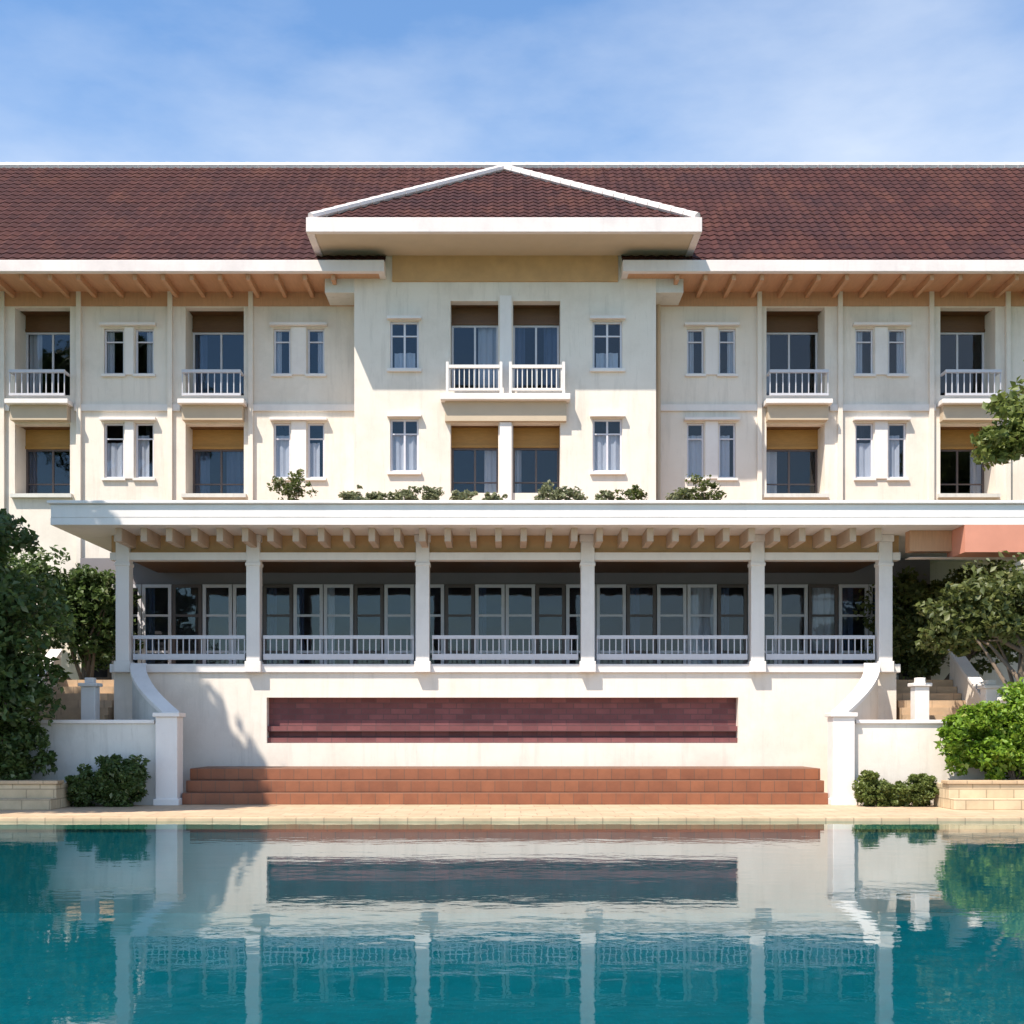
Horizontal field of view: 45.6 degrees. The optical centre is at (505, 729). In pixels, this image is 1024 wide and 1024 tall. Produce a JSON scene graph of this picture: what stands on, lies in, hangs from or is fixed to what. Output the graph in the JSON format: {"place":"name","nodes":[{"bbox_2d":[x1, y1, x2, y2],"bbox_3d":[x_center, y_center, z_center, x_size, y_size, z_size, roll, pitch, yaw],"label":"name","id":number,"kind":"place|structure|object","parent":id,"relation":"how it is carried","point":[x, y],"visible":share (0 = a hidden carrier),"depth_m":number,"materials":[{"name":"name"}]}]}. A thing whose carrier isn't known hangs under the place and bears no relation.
{"place":"outdoors","nodes":[
{"label":"outdoors","id":0,"kind":"place"},
{"bbox_2d":[0,857,1023,1023],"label":"pool basin","id":1,"kind":"object","parent":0,"point":[482,945],"visible":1,"depth_m":18.40,"materials":[{"name":"tile"}]},
{"bbox_2d":[0,816,1023,820],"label":"pool coping","id":2,"kind":"object","parent":1,"relation":"on","point":[511,818],"visible":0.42,"depth_m":21.82,"materials":[{"name":"stone"}]},
{"bbox_2d":[0,821,1023,886],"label":"water","id":3,"kind":"structure","parent":0,"point":[37,848],"depth_m":17.23,"materials":[{"name":"teal liquid"}]},
{"bbox_2d":[0,804,1023,815],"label":"pool deck","id":4,"kind":"structure","parent":0,"point":[500,810],"depth_m":23.92,"materials":[{"name":"stone"}]},
{"bbox_2d":[0,780,71,809],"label":"raised bed","id":5,"kind":"object","parent":4,"relation":"on","point":[33,794],"visible":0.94,"depth_m":24.40,"materials":[{"name":"stone"}]},
{"bbox_2d":[0,720,57,779],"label":"shrub","id":6,"kind":"object","parent":5,"relation":"in","point":[16,761],"visible":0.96,"depth_m":24.82,"materials":[{"name":"green plant"}]},
{"bbox_2d":[0,508,78,739],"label":"broadleaf tree","id":7,"kind":"object","parent":5,"relation":"in","point":[22,688],"visible":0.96,"depth_m":24.89,"materials":[{"name":"green plant"}]},
{"bbox_2d":[64,763,99,806],"bbox_3d":[-8.722,1.202,25.189,0.940,1.000,0.898,0,0,0],"label":"shrub","id":8,"kind":"object","parent":4,"relation":"on","point":[82,788],"visible":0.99,"depth_m":24.96,"materials":[{"name":"green plant"}]},
{"bbox_2d":[22,649,185,804],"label":"garden staircase","id":9,"kind":"structure","parent":4,"relation":"on","point":[85,727],"depth_m":25.70,"materials":[{"name":"grey paint"}]},
{"bbox_2d":[93,753,151,806],"bbox_3d":[-7.957,1.119,25.262,1.272,1.260,1.054,0,0,0],"label":"shrub","id":10,"kind":"object","parent":4,"relation":"on","point":[122,782],"visible":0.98,"depth_m":24.99,"materials":[{"name":"green plant"}]},
{"bbox_2d":[182,766,827,803],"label":"terracotta steps","id":11,"kind":"structure","parent":4,"relation":"on","point":[504,785],"depth_m":26.12,"materials":[{"name":"tile"}]},
{"bbox_2d":[852,769,890,806],"bbox_3d":[7.616,1.276,25.235,0.904,0.903,0.745,0,0,0],"label":"hedge plant","id":12,"kind":"object","parent":4,"relation":"on","point":[870,788],"visible":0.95,"depth_m":25.07,"materials":[{"name":"green plant"}]},
{"bbox_2d":[884,780,915,806],"bbox_3d":[8.178,1.377,25.210,0.756,0.656,0.740,0,0,-45],"label":"hedge plant","id":13,"kind":"object","parent":4,"relation":"on","point":[900,794],"visible":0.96,"depth_m":25.02,"materials":[{"name":"green plant"}]},
{"bbox_2d":[824,649,1010,804],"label":"garden staircase","id":14,"kind":"structure","parent":4,"relation":"on","point":[862,737],"depth_m":25.70,"materials":[{"name":"white paint"}]},
{"bbox_2d":[903,773,938,806],"bbox_3d":[8.636,1.346,25.174,0.777,0.894,0.731,0,0,0],"label":"hedge plant","id":15,"kind":"object","parent":4,"relation":"on","point":[923,786],"visible":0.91,"depth_m":25.03,"materials":[{"name":"green plant"}]},
{"bbox_2d":[933,780,1023,809],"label":"raised bed","id":16,"kind":"object","parent":4,"relation":"on","point":[981,794],"visible":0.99,"depth_m":24.40,"materials":[{"name":"stone"}]},
{"bbox_2d":[913,550,1023,774],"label":"broadleaf tree","id":17,"kind":"object","parent":16,"relation":"in","point":[980,614],"visible":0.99,"depth_m":25.83,"materials":[{"name":"green plant"}]},
{"bbox_2d":[933,677,1023,779],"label":"shrub","id":18,"kind":"object","parent":16,"relation":"in","point":[987,737],"visible":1,"depth_m":24.80,"materials":[{"name":"green plant"}]},
{"bbox_2d":[970,360,1023,470],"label":"broadleaf tree","id":19,"kind":"object","parent":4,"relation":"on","point":[1002,443],"visible":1,"depth_m":26.87,"materials":[{"name":"green plant"}]},
{"bbox_2d":[0,0,1023,162],"label":"sky","id":20,"kind":"structure","parent":0,"point":[84,81],"materials":[{"name":"blue"}]},
{"label":"ground","id":21,"kind":"structure","parent":0,"visible":0},
{"bbox_2d":[1,545,143,679],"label":"broadleaf tree","id":22,"kind":"object","parent":21,"relation":"on","point":[91,595],"visible":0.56,"depth_m":30.38,"materials":[{"name":"green plant"}]},
{"bbox_2d":[0,162,1023,792],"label":"hotel building","id":23,"kind":"structure","parent":21,"relation":"on","point":[810,368],"depth_m":31.65,"materials":[{"name":"paint"}]},
{"bbox_2d":[26,333,69,392],"bbox_3d":[-12.281,-9.811,33.148,1.457,1.933,0.196,0,0,0],"label":"window","id":24,"kind":"structure","parent":23,"relation":"in","point":[35,338],"depth_m":33.20,"materials":[{"name":"paint"}]},
{"bbox_2d":[26,449,69,492],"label":"window","id":25,"kind":"structure","parent":23,"relation":"in","point":[33,484],"depth_m":33.09,"materials":[{"name":"clear glass"}]},
{"bbox_2d":[81,585,110,679],"bbox_3d":[-10.607,-2.510,31.648,0.762,2.496,0.196,0,0,0],"label":"glazed door","id":26,"kind":"structure","parent":23,"relation":"in","point":[83,672],"depth_m":31.55,"materials":[{"name":"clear glass"}]},
{"bbox_2d":[105,330,123,373],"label":"window","id":27,"kind":"structure","parent":23,"relation":"in","point":[111,342],"depth_m":32.45,"materials":[{"name":"paint"}]},
{"bbox_2d":[105,424,123,477],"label":"window","id":28,"kind":"structure","parent":23,"relation":"in","point":[114,452],"depth_m":32.45,"materials":[{"name":"paint"}]},
{"bbox_2d":[112,584,141,679],"bbox_3d":[-9.821,-2.510,31.580,0.762,2.496,0.060,0,0,0],"label":"glazed door","id":29,"kind":"structure","parent":23,"relation":"in","point":[139,586],"depth_m":31.55,"materials":[{"name":"paint"}]},
{"bbox_2d":[136,330,153,373],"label":"window","id":30,"kind":"structure","parent":23,"relation":"in","point":[150,336],"depth_m":32.44,"materials":[{"name":"paint"}]},
{"bbox_2d":[136,424,153,477],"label":"window","id":31,"kind":"structure","parent":23,"relation":"in","point":[142,442],"depth_m":32.45,"materials":[{"name":"paint"}]},
{"bbox_2d":[142,584,171,663],"bbox_3d":[-9.036,-2.510,31.648,0.762,2.496,0.196,0,0,0],"label":"glazed door","id":32,"kind":"structure","parent":23,"relation":"in","point":[148,590],"depth_m":31.57,"materials":[{"name":"paint"}]},
{"bbox_2d":[172,584,201,663],"bbox_3d":[-8.250,-2.510,31.580,0.762,2.496,0.060,0,0,0],"label":"glazed door","id":33,"kind":"structure","parent":23,"relation":"in","point":[174,586],"depth_m":31.55,"materials":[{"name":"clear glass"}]},
{"bbox_2d":[203,584,231,663],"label":"glazed door","id":34,"kind":"structure","parent":23,"relation":"in","point":[205,586],"depth_m":31.55,"materials":[{"name":"paint"}]},
{"bbox_2d":[193,333,243,392],"bbox_3d":[-7.709,-9.811,33.148,1.541,1.933,0.196,0,0,0],"label":"window","id":35,"kind":"structure","parent":23,"relation":"in","point":[201,338],"depth_m":33.20,"materials":[{"name":"paint"}]},
{"bbox_2d":[193,449,243,492],"bbox_3d":[-7.709,-6.916,33.148,1.541,1.375,0.196,0,0,0],"label":"window","id":36,"kind":"structure","parent":23,"relation":"in","point":[235,457],"depth_m":33.20,"materials":[{"name":"clear glass"}]},
{"bbox_2d":[233,584,262,663],"bbox_3d":[-6.679,-2.510,31.580,0.762,2.496,0.060,0,0,0],"label":"glazed door","id":37,"kind":"structure","parent":23,"relation":"in","point":[235,586],"depth_m":31.55,"materials":[{"name":"paint"}]},
{"bbox_2d":[263,584,292,663],"bbox_3d":[-5.893,-2.510,31.648,0.762,2.496,0.196,0,0,0],"label":"glazed door","id":38,"kind":"structure","parent":23,"relation":"in","point":[270,615],"depth_m":31.56,"materials":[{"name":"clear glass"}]},
{"bbox_2d":[274,330,289,373],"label":"window","id":39,"kind":"structure","parent":23,"relation":"in","point":[279,342],"depth_m":32.43,"materials":[{"name":"paint"}]},
{"bbox_2d":[274,424,289,477],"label":"window","id":40,"kind":"structure","parent":23,"relation":"in","point":[281,444],"depth_m":32.45,"materials":[{"name":"paint"}]},
{"bbox_2d":[267,469,317,499],"bbox_3d":[-4.708,-5.220,27.042,1.108,1.169,0.876,0,0,0],"label":"potted plant","id":41,"kind":"object","parent":23,"relation":"on","point":[291,487],"visible":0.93,"depth_m":26.95,"materials":[{"name":"green plant"}]},
{"bbox_2d":[293,584,322,663],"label":"glazed door","id":42,"kind":"structure","parent":23,"relation":"in","point":[298,589],"depth_m":31.55,"materials":[{"name":"paint"}]},
{"bbox_2d":[308,330,323,373],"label":"window","id":43,"kind":"structure","parent":23,"relation":"in","point":[320,342],"depth_m":32.44,"materials":[{"name":"paint"}]},
{"bbox_2d":[308,424,323,477],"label":"window","id":44,"kind":"structure","parent":23,"relation":"in","point":[313,448],"depth_m":32.44,"materials":[{"name":"paint"}]},
{"bbox_2d":[324,584,352,663],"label":"glazed door","id":45,"kind":"structure","parent":23,"relation":"in","point":[329,589],"depth_m":31.56,"materials":[{"name":"paint"}]},
{"bbox_2d":[338,484,369,499],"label":"potted plant","id":46,"kind":"object","parent":23,"relation":"on","point":[349,495],"visible":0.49,"depth_m":26.94,"materials":[{"name":"green plant"}]},
{"bbox_2d":[354,584,383,663],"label":"glazed door","id":47,"kind":"structure","parent":23,"relation":"in","point":[356,586],"depth_m":31.55,"materials":[{"name":"clear glass"}]},
{"bbox_2d":[365,490,387,499],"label":"potted plant","id":48,"kind":"object","parent":23,"relation":"on","point":[375,495],"visible":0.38,"depth_m":26.97,"materials":[{"name":"green plant"}]},
{"bbox_2d":[384,584,413,663],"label":"glazed door","id":49,"kind":"structure","parent":23,"relation":"in","point":[386,586],"depth_m":31.55,"materials":[{"name":"paint"}]},
{"bbox_2d":[385,486,421,499],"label":"potted plant","id":50,"kind":"object","parent":23,"relation":"on","point":[408,494],"visible":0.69,"depth_m":26.94,"materials":[{"name":"green plant"}]},
{"bbox_2d":[390,322,418,367],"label":"window","id":51,"kind":"structure","parent":23,"relation":"in","point":[402,360],"depth_m":31.40,"materials":[{"name":"paint"}]},
{"bbox_2d":[390,419,418,470],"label":"window","id":52,"kind":"structure","parent":23,"relation":"in","point":[404,448],"depth_m":31.45,"materials":[{"name":"paint"}]},
{"bbox_2d":[415,584,443,663],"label":"glazed door","id":53,"kind":"structure","parent":23,"relation":"in","point":[441,586],"depth_m":31.55,"materials":[{"name":"paint"}]},
{"bbox_2d":[419,485,443,499],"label":"potted plant","id":54,"kind":"object","parent":23,"relation":"on","point":[432,493],"visible":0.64,"depth_m":26.94,"materials":[{"name":"green plant"}]},
{"bbox_2d":[445,584,473,663],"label":"glazed door","id":55,"kind":"structure","parent":23,"relation":"in","point":[447,586],"depth_m":31.55,"materials":[{"name":"clear glass"}]},
{"bbox_2d":[449,489,477,499],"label":"potted plant","id":56,"kind":"object","parent":23,"relation":"on","point":[458,495],"visible":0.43,"depth_m":26.97,"materials":[{"name":"green plant"}]},
{"bbox_2d":[452,325,497,387],"bbox_3d":[-0.791,-9.651,32.018,1.221,1.888,0.196,0,0,0],"label":"window","id":57,"kind":"structure","parent":23,"relation":"in","point":[487,334],"depth_m":32.07,"materials":[{"name":"paint"}]},
{"bbox_2d":[452,448,497,492],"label":"window","id":58,"kind":"structure","parent":23,"relation":"in","point":[490,482],"depth_m":32.06,"materials":[{"name":"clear glass"}]},
{"bbox_2d":[475,584,504,663],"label":"glazed door","id":59,"kind":"structure","parent":23,"relation":"in","point":[480,589],"depth_m":31.55,"materials":[{"name":"paint"}]},
{"bbox_2d":[482,492,507,499],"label":"potted plant","id":60,"kind":"object","parent":23,"relation":"on","point":[493,496],"visible":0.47,"depth_m":26.98,"materials":[{"name":"green plant"}]},
{"bbox_2d":[506,584,534,663],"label":"glazed door","id":61,"kind":"structure","parent":23,"relation":"in","point":[508,586],"depth_m":31.55,"materials":[{"name":"paint"}]},
{"bbox_2d":[513,325,558,387],"bbox_3d":[0.811,-9.651,32.018,1.207,1.888,0.196,0,0,0],"label":"window","id":62,"kind":"structure","parent":23,"relation":"in","point":[551,332],"depth_m":32.07,"materials":[{"name":"paint"}]},
{"bbox_2d":[513,448,558,492],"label":"window","id":63,"kind":"structure","parent":23,"relation":"in","point":[517,482],"depth_m":31.92,"materials":[{"name":"clear glass"}]},
{"bbox_2d":[534,479,566,499],"bbox_3d":[1.007,-5.090,27.015,0.755,0.910,0.571,0,0,0],"label":"potted plant","id":64,"kind":"object","parent":23,"relation":"on","point":[551,495],"visible":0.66,"depth_m":26.94,"materials":[{"name":"green plant"}]},
{"bbox_2d":[536,584,564,663],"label":"glazed door","id":65,"kind":"structure","parent":23,"relation":"in","point":[538,586],"depth_m":31.55,"materials":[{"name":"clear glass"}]},
{"bbox_2d":[560,486,587,499],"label":"potted plant","id":66,"kind":"object","parent":23,"relation":"on","point":[574,493],"visible":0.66,"depth_m":26.97,"materials":[{"name":"green plant"}]},
{"bbox_2d":[566,584,595,663],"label":"glazed door","id":67,"kind":"structure","parent":23,"relation":"in","point":[568,586],"depth_m":31.55,"materials":[{"name":"paint"}]},
{"bbox_2d":[595,490,615,499],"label":"potted plant","id":68,"kind":"object","parent":23,"relation":"on","point":[608,495],"visible":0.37,"depth_m":27.03,"materials":[{"name":"green plant"}]},
{"bbox_2d":[593,322,621,367],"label":"window","id":69,"kind":"structure","parent":23,"relation":"in","point":[608,360],"depth_m":31.40,"materials":[{"name":"paint"}]},
{"bbox_2d":[593,419,621,470],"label":"window","id":70,"kind":"structure","parent":23,"relation":"in","point":[607,448],"depth_m":31.45,"materials":[{"name":"paint"}]},
{"bbox_2d":[596,584,625,663],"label":"glazed door","id":71,"kind":"structure","parent":23,"relation":"in","point":[598,586],"depth_m":31.55,"materials":[{"name":"paint"}]},
{"bbox_2d":[614,484,646,499],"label":"potted plant","id":72,"kind":"object","parent":23,"relation":"on","point":[634,492],"visible":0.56,"depth_m":26.99,"materials":[{"name":"green plant"}]},
{"bbox_2d":[627,584,655,663],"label":"glazed door","id":73,"kind":"structure","parent":23,"relation":"in","point":[633,590],"depth_m":31.67,"materials":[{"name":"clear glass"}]},
{"bbox_2d":[657,584,686,663],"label":"glazed door","id":74,"kind":"structure","parent":23,"relation":"in","point":[684,586],"depth_m":31.55,"materials":[{"name":"paint"}]},
{"bbox_2d":[665,487,692,499],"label":"potted plant","id":75,"kind":"object","parent":23,"relation":"on","point":[675,495],"visible":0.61,"depth_m":26.97,"materials":[{"name":"green plant"}]},
{"bbox_2d":[687,330,702,373],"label":"window","id":76,"kind":"structure","parent":23,"relation":"in","point":[690,336],"depth_m":32.43,"materials":[{"name":"paint"}]},
{"bbox_2d":[687,424,702,477],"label":"window","id":77,"kind":"structure","parent":23,"relation":"in","point":[694,443],"depth_m":32.45,"materials":[{"name":"paint"}]},
{"bbox_2d":[677,473,726,499],"bbox_3d":[4.371,-5.182,27.139,1.152,1.094,0.832,0,0,0],"label":"potted plant","id":78,"kind":"object","parent":23,"relation":"on","point":[701,489],"visible":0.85,"depth_m":26.96,"materials":[{"name":"green plant"}]},
{"bbox_2d":[687,584,716,663],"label":"glazed door","id":79,"kind":"structure","parent":23,"relation":"in","point":[701,598],"depth_m":31.70,"materials":[{"name":"paint"}]},
{"bbox_2d":[719,330,734,373],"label":"window","id":80,"kind":"structure","parent":23,"relation":"in","point":[730,342],"depth_m":32.43,"materials":[{"name":"paint"}]},
{"bbox_2d":[719,424,734,477],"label":"window","id":81,"kind":"structure","parent":23,"relation":"in","point":[724,441],"depth_m":32.45,"materials":[{"name":"paint"}]},
{"bbox_2d":[717,584,746,663],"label":"glazed door","id":82,"kind":"structure","parent":23,"relation":"in","point":[723,615],"depth_m":31.56,"materials":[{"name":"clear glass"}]},
{"bbox_2d":[748,584,776,663],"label":"glazed door","id":83,"kind":"structure","parent":23,"relation":"in","point":[774,586],"depth_m":31.55,"materials":[{"name":"paint"}]},
{"bbox_2d":[766,333,816,394],"bbox_3d":[7.709,-9.811,33.148,1.541,1.933,0.196,0,0,0],"label":"window","id":84,"kind":"structure","parent":23,"relation":"in","point":[767,334],"depth_m":33.07,"materials":[{"name":"paint"}]},
{"bbox_2d":[766,449,816,492],"bbox_3d":[7.709,-6.916,33.148,1.541,1.375,0.196,0,0,0],"label":"window","id":85,"kind":"structure","parent":23,"relation":"in","point":[771,454],"depth_m":33.18,"materials":[{"name":"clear glass"}]},
{"bbox_2d":[778,584,807,663],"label":"glazed door","id":86,"kind":"structure","parent":23,"relation":"in","point":[780,586],"depth_m":31.55,"materials":[{"name":"paint"}]},
{"bbox_2d":[808,584,837,663],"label":"glazed door","id":87,"kind":"structure","parent":23,"relation":"in","point":[822,598],"depth_m":31.70,"materials":[{"name":"clear glass"}]},
{"bbox_2d":[838,584,867,663],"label":"glazed door","id":88,"kind":"structure","parent":23,"relation":"in","point":[845,614],"depth_m":31.68,"materials":[{"name":"paint"}]},
{"bbox_2d":[855,330,872,373],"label":"window","id":89,"kind":"structure","parent":23,"relation":"in","point":[858,336],"depth_m":32.43,"materials":[{"name":"paint"}]},
{"bbox_2d":[855,424,872,477],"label":"window","id":90,"kind":"structure","parent":23,"relation":"in","point":[863,451],"depth_m":32.45,"materials":[{"name":"paint"}]},
{"bbox_2d":[869,584,898,679],"bbox_3d":[9.821,-2.510,31.649,0.762,2.496,0.198,0,0,0],"label":"glazed door","id":91,"kind":"structure","parent":23,"relation":"in","point":[872,599],"depth_m":31.55,"materials":[{"name":"paint"}]},
{"bbox_2d":[888,330,904,373],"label":"window","id":92,"kind":"structure","parent":23,"relation":"in","point":[900,337],"depth_m":32.45,"materials":[{"name":"paint"}]},
{"bbox_2d":[888,424,904,477],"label":"window","id":93,"kind":"structure","parent":23,"relation":"in","point":[893,441],"depth_m":32.45,"materials":[{"name":"paint"}]},
{"bbox_2d":[899,584,928,679],"bbox_3d":[10.607,-2.510,31.580,0.762,2.496,0.060,0,0,0],"label":"glazed door","id":94,"kind":"structure","parent":23,"relation":"in","point":[901,675],"depth_m":31.55,"materials":[{"name":"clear glass"}]},
{"bbox_2d":[940,333,983,394],"bbox_3d":[12.281,-9.811,33.148,1.457,1.933,0.196,0,0,0],"label":"window","id":95,"kind":"structure","parent":23,"relation":"in","point":[982,334],"depth_m":33.05,"materials":[{"name":"paint"}]},
{"bbox_2d":[940,449,983,492],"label":"window","id":96,"kind":"structure","parent":23,"relation":"in","point":[976,484],"depth_m":33.18,"materials":[{"name":"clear glass"}]},
{"bbox_2d":[852,560,1023,679],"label":"broadleaf tree","id":97,"kind":"object","parent":21,"relation":"on","point":[907,656],"visible":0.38,"depth_m":30.35,"materials":[{"name":"green plant"}]}
]}

